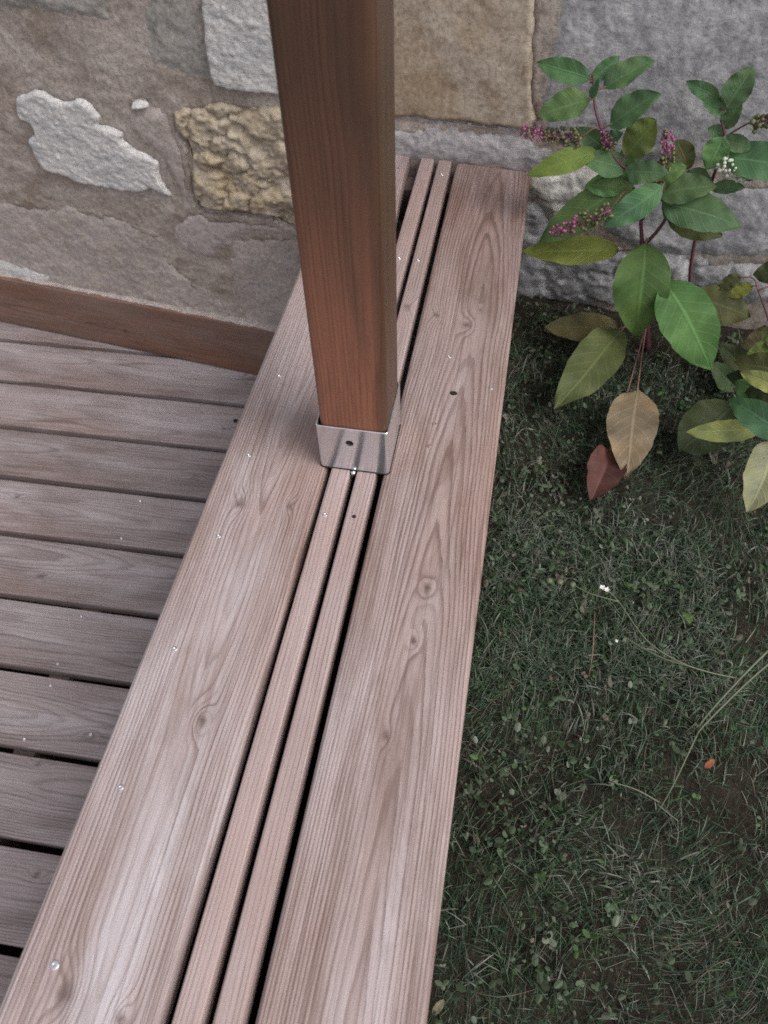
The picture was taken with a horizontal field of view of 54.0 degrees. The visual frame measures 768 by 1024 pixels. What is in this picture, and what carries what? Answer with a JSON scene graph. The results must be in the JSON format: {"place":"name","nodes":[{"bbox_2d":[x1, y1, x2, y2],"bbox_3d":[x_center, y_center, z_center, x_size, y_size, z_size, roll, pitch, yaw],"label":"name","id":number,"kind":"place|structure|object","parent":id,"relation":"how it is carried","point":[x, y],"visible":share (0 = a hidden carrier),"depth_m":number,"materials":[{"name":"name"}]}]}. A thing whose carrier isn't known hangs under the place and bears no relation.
{"place":"outdoors","nodes":[
{"label":"outdoors","id":0,"kind":"place"},
{"bbox_2d":[0,495,377,1023],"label":"ground","id":1,"kind":"structure","parent":0,"point":[7,950],"depth_m":1.58,"materials":[{"name":"soil"}]},
{"bbox_2d":[0,321,256,1005],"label":"terrace deck","id":2,"kind":"structure","parent":1,"relation":"on","point":[116,453],"depth_m":1.76,"materials":[{"name":"brown wood"}]},
{"bbox_2d":[0,154,530,1023],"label":"bench","id":3,"kind":"object","parent":2,"relation":"on","point":[138,916],"visible":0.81,"depth_m":0.80,"materials":[{"name":"brown wood"}]},
{"bbox_2d":[316,382,400,476],"bbox_3d":[-0.032,-0.111,0.992,0.094,0.085,0.099,8,54,7],"label":"post bracket","id":4,"kind":"object","parent":3,"relation":"attached to","point":[370,451],"visible":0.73,"depth_m":0.96,"materials":[{"name":"metal"}]},
{"bbox_2d":[266,0,397,444],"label":"post","id":5,"kind":"object","parent":4,"relation":"on","point":[334,67],"visible":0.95,"depth_m":0.68,"materials":[{"name":"brown wood"}]},
{"bbox_2d":[0,0,767,403],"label":"stone wall","id":6,"kind":"structure","parent":1,"relation":"on","point":[142,148],"depth_m":1.48,"materials":[{"name":"stone"}]},
{"bbox_2d":[0,273,277,374],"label":"skirting board","id":7,"kind":"object","parent":6,"relation":"attached to","point":[241,344],"visible":0.81,"depth_m":2.06,"materials":[{"name":"brown wood"}]},
{"bbox_2d":[427,293,767,1023],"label":"lawn","id":8,"kind":"structure","parent":0,"point":[720,793],"depth_m":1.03,"materials":[{"name":"plant"}]},
{"bbox_2d":[432,999,444,1014],"bbox_3d":[0.062,0.561,0.855,0.012,0.004,0.017,8,54,7],"label":"fallen leaf","id":9,"kind":"object","parent":8,"relation":"on","point":[438,1006],"visible":1,"depth_m":0.85,"materials":[{"name":"beige plant"}]},
{"bbox_2d":[587,612,594,681],"bbox_3d":[0.305,0.200,1.112,0.003,0.056,0.089,8,54,7],"label":"dry stem","id":10,"kind":"object","parent":8,"relation":"on","point":[592,646],"visible":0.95,"depth_m":1.10,"materials":[{"name":"plant"}]},
{"bbox_2d":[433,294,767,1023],"bbox_3d":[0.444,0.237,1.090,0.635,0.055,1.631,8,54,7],"label":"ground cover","id":11,"kind":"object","parent":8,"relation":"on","point":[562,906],"visible":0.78,"depth_m":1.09,"materials":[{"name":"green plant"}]},
{"bbox_2d":[457,414,767,1023],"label":"straw","id":12,"kind":"object","parent":8,"relation":"on","point":[627,791],"visible":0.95,"depth_m":1.04,"materials":[{"name":"green plant"}]},
{"bbox_2d":[520,56,750,500],"bbox_3d":[0.466,-0.396,1.248,0.386,0.533,0.504,-12,54,-8],"label":"pokeweed","id":13,"kind":"object","parent":8,"relation":"on","point":[691,318],"visible":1,"depth_m":1.28,"materials":[{"name":"green plant"}]},
{"bbox_2d":[546,577,767,820],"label":"weed","id":14,"kind":"object","parent":8,"relation":"on","point":[560,581],"visible":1,"depth_m":0.99,"materials":[{"name":"green plant"}]},
{"bbox_2d":[682,612,692,623],"bbox_3d":[0.450,0.157,1.119,0.015,0.008,0.022,8,54,7],"label":"seedling","id":15,"kind":"object","parent":8,"relation":"on","point":[688,616],"visible":1,"depth_m":1.12,"materials":[{"name":"green plant"}]},
{"bbox_2d":[705,759,714,768],"bbox_3d":[0.432,0.334,1.000,0.014,0.003,0.014,8,54,7],"label":"fallen leaf","id":16,"kind":"object","parent":8,"relation":"on","point":[709,763],"visible":1,"depth_m":1.00,"materials":[{"name":"orange plant"}]},
{"bbox_2d":[677,261,767,511],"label":"pokeweed","id":17,"kind":"object","parent":8,"relation":"on","point":[705,426],"visible":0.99,"depth_m":1.31,"materials":[{"name":"green plant"}]},
{"bbox_2d":[686,66,767,282],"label":"pokeweed","id":18,"kind":"object","parent":8,"relation":"on","point":[740,155],"visible":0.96,"depth_m":1.15,"materials":[{"name":"green plant"}]}
]}

